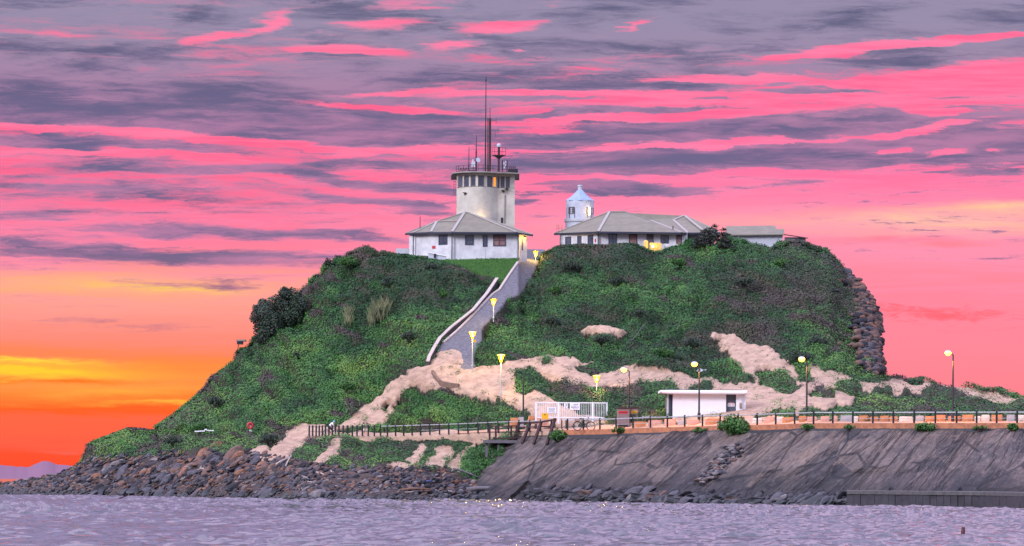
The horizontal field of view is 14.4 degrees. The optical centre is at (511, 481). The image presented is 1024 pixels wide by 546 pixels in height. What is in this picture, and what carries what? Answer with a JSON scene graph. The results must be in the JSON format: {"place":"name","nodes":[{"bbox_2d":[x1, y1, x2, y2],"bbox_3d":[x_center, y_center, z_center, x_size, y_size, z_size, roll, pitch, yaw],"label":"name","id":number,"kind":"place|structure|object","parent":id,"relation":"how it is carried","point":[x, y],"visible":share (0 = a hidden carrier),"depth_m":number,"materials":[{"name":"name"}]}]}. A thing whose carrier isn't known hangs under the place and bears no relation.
{"place":"outdoors","nodes":[
{"label":"outdoors","id":0,"kind":"place"},
{"bbox_2d":[0,461,73,478],"bbox_3d":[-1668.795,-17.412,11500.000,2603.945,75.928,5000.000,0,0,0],"label":"distant hills","id":1,"kind":"structure","parent":0,"point":[40,469],"depth_m":10002.87,"materials":[{"name":"purple"}]},
{"bbox_2d":[0,479,1023,545],"bbox_3d":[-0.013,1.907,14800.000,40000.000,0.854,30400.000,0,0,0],"label":"water","id":2,"kind":"structure","parent":0,"point":[70,520],"depth_m":173.82,"materials":[{"name":"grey liquid"}]},
{"bbox_2d":[0,0,1023,466],"label":"sky","id":3,"kind":"structure","parent":0,"point":[168,167],"materials":[{"name":"pink"}]},
{"bbox_2d":[30,243,1023,499],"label":"headland hill","id":4,"kind":"structure","parent":0,"point":[736,347],"depth_m":440.55,"materials":[{"name":"plant"}]},
{"bbox_2d":[115,464,129,479],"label":"boulder","id":5,"kind":"object","parent":4,"relation":"on","point":[121,471],"visible":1,"depth_m":443.91,"materials":[{"name":"stone"}]},
{"bbox_2d":[159,474,172,486],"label":"boulder","id":6,"kind":"object","parent":4,"relation":"on","point":[167,479],"visible":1,"depth_m":428.87,"materials":[{"name":"stone"}]},
{"bbox_2d":[163,435,182,445],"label":"shrub","id":7,"kind":"object","parent":4,"relation":"on","point":[173,439],"visible":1,"depth_m":444.08,"materials":[{"name":"green plant"}]},
{"bbox_2d":[189,423,211,433],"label":"shrub","id":8,"kind":"object","parent":4,"relation":"on","point":[200,426],"visible":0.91,"depth_m":449.35,"materials":[{"name":"green plant"}]},
{"bbox_2d":[198,453,215,467],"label":"boulder","id":9,"kind":"object","parent":4,"relation":"on","point":[209,458],"visible":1,"depth_m":425.41,"materials":[{"name":"stone"}]},
{"bbox_2d":[207,396,224,406],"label":"shrub","id":10,"kind":"object","parent":4,"relation":"on","point":[213,400],"visible":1,"depth_m":459.91,"materials":[{"name":"green plant"}]},
{"bbox_2d":[215,473,229,484],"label":"boulder","id":11,"kind":"object","parent":4,"relation":"on","point":[220,478],"visible":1,"depth_m":414.94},
{"bbox_2d":[223,445,242,459],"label":"boulder","id":12,"kind":"object","parent":4,"relation":"on","point":[231,452],"visible":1,"depth_m":421.52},
{"bbox_2d":[225,481,243,491],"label":"boulder","id":13,"kind":"object","parent":4,"relation":"on","point":[231,487],"visible":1,"depth_m":408.26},
{"bbox_2d":[229,457,244,468],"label":"boulder","id":14,"kind":"object","parent":4,"relation":"on","point":[234,463],"visible":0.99,"depth_m":416.11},
{"bbox_2d":[259,488,271,497],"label":"boulder","id":15,"kind":"object","parent":4,"relation":"on","point":[265,493],"visible":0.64,"depth_m":396.84,"materials":[{"name":"stone"}]},
{"bbox_2d":[258,434,279,445],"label":"shrub","id":16,"kind":"object","parent":4,"relation":"on","point":[270,439],"visible":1,"depth_m":428.13,"materials":[{"name":"green plant"}]},
{"bbox_2d":[249,286,308,346],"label":"coastal tree","id":17,"kind":"object","parent":4,"relation":"on","point":[268,318],"visible":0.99,"depth_m":472.70,"materials":[{"name":"green plant"}]},
{"bbox_2d":[308,489,325,496],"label":"boulder","id":18,"kind":"object","parent":4,"relation":"on","point":[319,492],"visible":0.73,"depth_m":386.02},
{"bbox_2d":[337,381,357,391],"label":"shrub","id":19,"kind":"object","parent":4,"relation":"on","point":[346,386],"visible":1,"depth_m":448.64,"materials":[{"name":"green plant"}]},
{"bbox_2d":[341,304,354,328],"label":"reed clump","id":20,"kind":"object","parent":4,"relation":"on","point":[348,315],"visible":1,"depth_m":464.11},
{"bbox_2d":[338,255,359,267],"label":"shrub","id":21,"kind":"object","parent":4,"relation":"on","point":[351,261],"visible":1,"depth_m":476.17,"materials":[{"name":"green plant"}]},
{"bbox_2d":[365,295,392,328],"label":"reed clump","id":22,"kind":"object","parent":4,"relation":"on","point":[382,307],"visible":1,"depth_m":462.10,"materials":[{"name":"plant"}]},
{"bbox_2d":[380,276,399,287],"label":"shrub","id":23,"kind":"object","parent":4,"relation":"on","point":[388,280],"visible":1,"depth_m":468.19,"materials":[{"name":"green plant"}]},
{"bbox_2d":[396,248,408,253],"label":"boundary wall","id":24,"kind":"structure","parent":4,"relation":"on","point":[402,250],"depth_m":483.90,"materials":[{"name":"grey paint"}]},
{"bbox_2d":[400,331,415,341],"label":"shrub","id":25,"kind":"object","parent":4,"relation":"on","point":[407,336],"visible":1,"depth_m":451.22,"materials":[{"name":"green plant"}]},
{"bbox_2d":[401,485,430,490],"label":"driftwood log","id":26,"kind":"object","parent":4,"relation":"on","point":[411,488],"visible":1,"depth_m":391.32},
{"bbox_2d":[0,444,860,504],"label":"shore rubble","id":27,"kind":"object","parent":4,"relation":"on","point":[68,477],"visible":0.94,"depth_m":402.08,"materials":[{"name":"stone"}]},
{"bbox_2d":[425,262,439,269],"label":"shrub","id":28,"kind":"object","parent":4,"relation":"on","point":[433,266],"visible":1,"depth_m":470.65,"materials":[{"name":"green plant"}]},
{"bbox_2d":[428,252,446,259],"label":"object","id":29,"kind":"object","parent":4,"relation":"on","point":[431,255],"visible":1,"depth_m":474.63,"materials":[{"name":"white paint"}]},
{"bbox_2d":[431,370,459,388],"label":"stone edging","id":30,"kind":"object","parent":4,"relation":"on","point":[444,383],"visible":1,"depth_m":436.67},
{"bbox_2d":[426,278,498,364],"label":"ramp parapet","id":31,"kind":"structure","parent":4,"relation":"on","point":[451,329],"depth_m":453.23,"materials":[{"name":"concrete"}]},
{"bbox_2d":[405,212,532,261],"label":"hip roof house","id":32,"kind":"structure","parent":4,"relation":"on","point":[466,235],"depth_m":476.32,"materials":[{"name":"white paint"}]},
{"bbox_2d":[438,235,446,244],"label":"window","id":33,"kind":"structure","parent":32,"relation":"in","point":[442,239],"depth_m":476.73,"materials":[{"name":"grey glass"}]},
{"bbox_2d":[465,235,473,244],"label":"window","id":34,"kind":"structure","parent":32,"relation":"in","point":[469,239],"depth_m":475.92,"materials":[{"name":"grey glass"}]},
{"bbox_2d":[493,235,505,245],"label":"window","id":35,"kind":"structure","parent":32,"relation":"in","point":[498,240],"depth_m":475.92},
{"bbox_2d":[469,331,475,369],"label":"path lamp","id":36,"kind":"object","parent":4,"relation":"on","point":[472,334],"visible":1,"depth_m":437.92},
{"bbox_2d":[441,257,517,283],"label":"lawn grass","id":37,"kind":"structure","parent":4,"relation":"on","point":[494,269],"depth_m":472.20,"materials":[{"name":"plant"}]},
{"bbox_2d":[442,258,521,342],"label":"ramp kerb","id":38,"kind":"structure","parent":4,"relation":"on","point":[483,303],"depth_m":459.56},
{"bbox_2d":[451,165,518,227],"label":"signal tower","id":39,"kind":"structure","parent":4,"relation":"on","point":[489,195],"depth_m":486.46,"materials":[{"name":"paint"}]},
{"bbox_2d":[471,135,479,169],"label":"radio mast","id":40,"kind":"object","parent":39,"relation":"on","point":[473,164],"visible":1,"depth_m":488.92,"materials":[{"name":"metal"}]},
{"bbox_2d":[485,79,486,170],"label":"flag mast","id":41,"kind":"object","parent":39,"relation":"on","point":[485,129],"visible":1,"depth_m":488.94,"materials":[{"name":"metal"}]},
{"bbox_2d":[487,118,490,170],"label":"lattice mast","id":42,"kind":"object","parent":39,"relation":"on","point":[489,153],"visible":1,"depth_m":488.89,"materials":[{"name":"metal"}]},
{"bbox_2d":[492,143,505,171],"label":"radar mast","id":43,"kind":"object","parent":39,"relation":"on","point":[498,156],"visible":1,"depth_m":488.88,"materials":[{"name":"metal"}]},
{"bbox_2d":[502,160,517,172],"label":"aerial array","id":44,"kind":"object","parent":39,"relation":"on","point":[503,163],"visible":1,"depth_m":488.90,"materials":[{"name":"metal"}]},
{"bbox_2d":[497,354,504,396],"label":"path lamp","id":45,"kind":"object","parent":4,"relation":"on","point":[501,357],"visible":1,"depth_m":427.89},
{"bbox_2d":[0,236,1023,485],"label":"hillside scrub","id":46,"kind":"object","parent":4,"relation":"on","point":[328,414],"visible":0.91,"depth_m":453.69,"materials":[{"name":"green plant"}]},
{"bbox_2d":[527,249,544,258],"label":"boundary wall","id":47,"kind":"structure","parent":4,"relation":"on","point":[530,254],"depth_m":485.90,"materials":[{"name":"grey paint"}]},
{"bbox_2d":[543,316,559,325],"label":"shrub","id":48,"kind":"object","parent":4,"relation":"on","point":[550,320],"visible":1,"depth_m":449.96,"materials":[{"name":"green plant"}]},
{"bbox_2d":[546,284,561,294],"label":"shrub","id":49,"kind":"object","parent":4,"relation":"on","point":[553,289],"visible":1,"depth_m":461.08,"materials":[{"name":"green plant"}]},
{"bbox_2d":[535,402,607,423],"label":"security gate","id":50,"kind":"structure","parent":4,"relation":"on","point":[559,411],"depth_m":406.46,"materials":[{"name":"metal"}]},
{"bbox_2d":[570,403,579,409],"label":"notice board","id":51,"kind":"object","parent":50,"relation":"attached to","point":[574,406],"visible":1,"depth_m":406.37,"materials":[{"name":"white paint"}]},
{"bbox_2d":[562,261,580,270],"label":"shrub","id":52,"kind":"object","parent":4,"relation":"on","point":[569,266],"visible":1,"depth_m":468.14,"materials":[{"name":"green plant"}]},
{"bbox_2d":[592,334,613,345],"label":"shrub","id":53,"kind":"object","parent":4,"relation":"on","point":[600,339],"visible":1,"depth_m":440.55,"materials":[{"name":"green plant"}]},
{"bbox_2d":[608,275,629,285],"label":"shrub","id":54,"kind":"object","parent":4,"relation":"on","point":[617,280],"visible":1,"depth_m":460.71,"materials":[{"name":"green plant"}]},
{"bbox_2d":[616,407,629,426],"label":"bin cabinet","id":55,"kind":"object","parent":4,"relation":"on","point":[622,412],"visible":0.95,"depth_m":399.17,"materials":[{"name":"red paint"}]},
{"bbox_2d":[621,367,629,406],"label":"street lamp","id":56,"kind":"object","parent":4,"relation":"on","point":[623,369],"visible":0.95,"depth_m":401.94,"materials":[{"name":"metal"}]},
{"bbox_2d":[629,406,638,420],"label":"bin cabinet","id":57,"kind":"object","parent":4,"relation":"on","point":[633,409],"visible":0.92,"depth_m":399.87,"materials":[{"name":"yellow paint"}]},
{"bbox_2d":[554,211,719,249],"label":"long house","id":58,"kind":"structure","parent":4,"relation":"on","point":[609,227],"depth_m":483.05,"materials":[{"name":"white paint"}]},
{"bbox_2d":[608,234,616,243],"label":"window","id":59,"kind":"structure","parent":58,"relation":"in","point":[612,238],"depth_m":480.94,"materials":[{"name":"grey glass"}]},
{"bbox_2d":[629,234,636,242],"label":"window","id":60,"kind":"structure","parent":58,"relation":"in","point":[632,237],"depth_m":480.94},
{"bbox_2d":[646,234,653,247],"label":"door","id":61,"kind":"structure","parent":58,"relation":"in","point":[649,237],"depth_m":480.94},
{"bbox_2d":[660,235,668,242],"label":"window","id":62,"kind":"structure","parent":58,"relation":"in","point":[664,238],"depth_m":480.94,"materials":[{"name":"grey glass"}]},
{"bbox_2d":[629,308,649,318],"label":"shrub","id":63,"kind":"object","parent":4,"relation":"on","point":[641,312],"visible":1,"depth_m":449.80,"materials":[{"name":"green plant"}]},
{"bbox_2d":[643,240,675,250],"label":"entrance wall","id":64,"kind":"structure","parent":4,"relation":"on","point":[657,246],"depth_m":477.77,"materials":[{"name":"yellow paint"}]},
{"bbox_2d":[650,347,675,358],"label":"shrub","id":65,"kind":"object","parent":4,"relation":"on","point":[668,352],"visible":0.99,"depth_m":434.18,"materials":[{"name":"green plant"}]},
{"bbox_2d":[668,256,686,267],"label":"shrub","id":66,"kind":"object","parent":4,"relation":"on","point":[681,261],"visible":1,"depth_m":469.44,"materials":[{"name":"green plant"}]},
{"bbox_2d":[682,335,705,349],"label":"shrub","id":67,"kind":"object","parent":4,"relation":"on","point":[693,342],"visible":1,"depth_m":439.18,"materials":[{"name":"green plant"}]},
{"bbox_2d":[691,361,700,419],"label":"street lamp","id":68,"kind":"object","parent":4,"relation":"on","point":[694,363],"visible":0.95,"depth_m":391.93,"materials":[{"name":"metal"}]},
{"bbox_2d":[658,389,746,417],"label":"amenities shed","id":69,"kind":"structure","parent":4,"relation":"on","point":[680,402],"depth_m":398.00,"materials":[{"name":"white paint"}]},
{"bbox_2d":[726,394,735,411],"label":"door","id":70,"kind":"structure","parent":69,"relation":"in","point":[730,399],"depth_m":398.32,"materials":[{"name":"white paint"}]},
{"bbox_2d":[691,223,734,249],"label":"spiky shrub","id":71,"kind":"object","parent":4,"relation":"on","point":[712,237],"visible":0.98,"depth_m":477.55,"materials":[{"name":"green plant"}]},
{"bbox_2d":[734,276,754,287],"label":"shrub","id":72,"kind":"object","parent":4,"relation":"on","point":[744,281],"visible":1,"depth_m":463.30,"materials":[{"name":"green plant"}]},
{"bbox_2d":[725,226,783,246],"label":"gabled shed","id":73,"kind":"structure","parent":4,"relation":"on","point":[769,236],"depth_m":490.00,"materials":[{"name":"grey paint"}]},
{"bbox_2d":[771,258,786,267],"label":"shrub","id":74,"kind":"object","parent":4,"relation":"on","point":[780,262],"visible":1,"depth_m":471.02,"materials":[{"name":"green plant"}]},
{"bbox_2d":[784,234,807,241],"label":"lean to","id":75,"kind":"object","parent":4,"relation":"on","point":[798,238],"visible":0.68,"depth_m":490.50,"materials":[{"name":"grey paint"}]},
{"bbox_2d":[785,350,813,363],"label":"shrub","id":76,"kind":"object","parent":4,"relation":"on","point":[798,354],"visible":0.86,"depth_m":430.93,"materials":[{"name":"green plant"}]},
{"bbox_2d":[799,356,807,416],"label":"street lamp","id":77,"kind":"object","parent":4,"relation":"on","point":[801,358],"visible":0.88,"depth_m":382.94,"materials":[{"name":"metal"}]},
{"bbox_2d":[806,335,827,345],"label":"shrub","id":78,"kind":"object","parent":4,"relation":"on","point":[814,339],"visible":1,"depth_m":438.30,"materials":[{"name":"green plant"}]},
{"bbox_2d":[840,415,851,421],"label":"sandstone block","id":79,"kind":"object","parent":4,"relation":"on","point":[846,420],"depth_m":376.73,"materials":[{"name":"grey stone"}]},
{"bbox_2d":[834,268,886,375],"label":"cliff face","id":80,"kind":"object","parent":4,"relation":"on","point":[868,345],"visible":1,"depth_m":454.45},
{"bbox_2d":[962,415,973,421],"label":"sandstone block","id":81,"kind":"object","parent":4,"relation":"on","point":[967,416],"depth_m":373.30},
{"bbox_2d":[991,415,1002,421],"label":"sandstone block","id":82,"kind":"object","parent":4,"relation":"on","point":[993,418],"depth_m":372.45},
{"bbox_2d":[564,185,593,227],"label":"lighthouse","id":83,"kind":"object","parent":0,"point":[579,205],"visible":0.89,"depth_m":492.62,"materials":[{"name":"white paint"}]},
{"bbox_2d":[468,428,1023,505],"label":"sea wall","id":84,"kind":"structure","parent":0,"point":[795,462],"depth_m":368.47,"materials":[{"name":"concrete"}]},
{"bbox_2d":[466,486,489,490],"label":"driftwood log","id":85,"kind":"object","parent":84,"relation":"on","point":[477,488],"visible":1,"depth_m":398.87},
{"bbox_2d":[483,418,556,456],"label":"timber landing","id":86,"kind":"object","parent":84,"relation":"on","point":[527,427],"visible":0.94,"depth_m":407.50,"materials":[{"name":"wood"}]},
{"bbox_2d":[545,489,560,496],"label":"ledge stone","id":87,"kind":"object","parent":84,"relation":"on","point":[548,493],"visible":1,"depth_m":386.09,"materials":[{"name":"stone"}]},
{"bbox_2d":[547,428,567,442],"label":"edge bush","id":88,"kind":"object","parent":84,"relation":"on","point":[557,434],"visible":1,"depth_m":399.78,"materials":[{"name":"green plant"}]},
{"bbox_2d":[578,490,592,495],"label":"ledge stone","id":89,"kind":"object","parent":84,"relation":"on","point":[582,492],"visible":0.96,"depth_m":380.37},
{"bbox_2d":[601,490,620,500],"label":"boulder","id":90,"kind":"object","parent":84,"relation":"on","point":[606,495],"visible":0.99,"depth_m":376.35,"materials":[{"name":"stone"}]},
{"bbox_2d":[611,426,624,435],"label":"edge bush","id":91,"kind":"object","parent":84,"relation":"on","point":[619,429],"visible":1,"depth_m":393.08,"materials":[{"name":"green plant"}]},
{"bbox_2d":[623,485,642,497],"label":"boulder","id":92,"kind":"object","parent":84,"relation":"on","point":[631,490],"visible":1,"depth_m":372.63,"materials":[{"name":"stone"}]},
{"bbox_2d":[634,485,656,501],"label":"boulder","id":93,"kind":"object","parent":84,"relation":"on","point":[647,489],"visible":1,"depth_m":371.35,"materials":[{"name":"stone"}]},
{"bbox_2d":[650,495,663,502],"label":"boulder","id":94,"kind":"object","parent":84,"relation":"on","point":[658,498],"visible":0.53,"depth_m":366.19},
{"bbox_2d":[667,497,681,502],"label":"ledge stone","id":95,"kind":"object","parent":84,"relation":"on","point":[672,499],"visible":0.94,"depth_m":363.17,"materials":[{"name":"stone"}]},
{"bbox_2d":[678,496,693,502],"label":"boulder","id":96,"kind":"object","parent":84,"relation":"on","point":[685,499],"visible":0.51,"depth_m":361.54,"materials":[{"name":"stone"}]},
{"bbox_2d":[689,443,743,484],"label":"tumbled stone","id":97,"kind":"object","parent":84,"relation":"on","point":[715,470],"visible":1,"depth_m":373.51,"materials":[{"name":"stone"}]},
{"bbox_2d":[717,413,749,435],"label":"edge bush","id":98,"kind":"object","parent":84,"relation":"on","point":[732,425],"visible":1,"depth_m":378.78,"materials":[{"name":"green plant"}]},
{"bbox_2d":[455,421,1023,432],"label":"promenade","id":99,"kind":"structure","parent":84,"relation":"on","point":[750,424],"depth_m":381.45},
{"bbox_2d":[517,371,524,424],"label":"street lamp","id":100,"kind":"object","parent":99,"relation":"on","point":[523,397],"visible":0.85,"depth_m":413.93,"materials":[{"name":"metal"}]},
{"bbox_2d":[573,415,594,430],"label":"bicycle","id":101,"kind":"object","parent":99,"relation":"on","point":[578,420],"visible":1,"depth_m":397.63,"materials":[{"name":"metal"}]},
{"bbox_2d":[648,420,662,425],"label":"sandstone block","id":102,"kind":"object","parent":99,"relation":"on","point":[655,422],"depth_m":396.14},
{"bbox_2d":[308,410,1023,435],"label":"promenade fence","id":103,"kind":"object","parent":99,"relation":"on","point":[632,418],"visible":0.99,"depth_m":390.04,"materials":[{"name":"metal"}]},
{"bbox_2d":[945,350,953,421],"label":"street lamp","id":104,"kind":"object","parent":99,"relation":"on","point":[947,352],"visible":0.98,"depth_m":372.93,"materials":[{"name":"metal"}]},
{"bbox_2d":[770,492,783,501],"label":"boulder","id":105,"kind":"object","parent":84,"relation":"on","point":[776,495],"visible":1,"depth_m":360.41,"materials":[{"name":"stone"}]},
{"bbox_2d":[555,423,1023,438],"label":"promenade kerb","id":106,"kind":"structure","parent":84,"relation":"on","point":[592,434],"depth_m":373.23,"materials":[{"name":"concrete"}]},
{"bbox_2d":[800,423,813,431],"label":"edge bush","id":107,"kind":"object","parent":84,"relation":"on","point":[807,426],"visible":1,"depth_m":370.99,"materials":[{"name":"green plant"}]},
{"bbox_2d":[801,493,826,503],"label":"boulder","id":108,"kind":"object","parent":84,"relation":"on","point":[811,500],"visible":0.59,"depth_m":354.19,"materials":[{"name":"stone"}]},
{"bbox_2d":[819,496,829,504],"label":"boulder","id":109,"kind":"object","parent":84,"relation":"on","point":[825,500],"visible":0.68,"depth_m":353.16,"materials":[{"name":"stone"}]},
{"bbox_2d":[832,490,846,504],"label":"boulder","id":110,"kind":"object","parent":84,"relation":"on","point":[840,494],"visible":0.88,"depth_m":353.28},
{"bbox_2d":[915,421,935,431],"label":"edge bush","id":111,"kind":"object","parent":84,"relation":"on","point":[924,426],"visible":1,"depth_m":366.60,"materials":[{"name":"green plant"}]},
{"bbox_2d":[847,490,1023,507],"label":"waterside ledge","id":112,"kind":"object","parent":84,"relation":"on","point":[985,498],"visible":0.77,"depth_m":338.20,"materials":[{"name":"concrete"}]},
{"bbox_2d":[1007,423,1018,430],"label":"edge bush","id":113,"kind":"object","parent":84,"relation":"on","point":[1012,426],"visible":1,"depth_m":363.63,"materials":[{"name":"green plant"}]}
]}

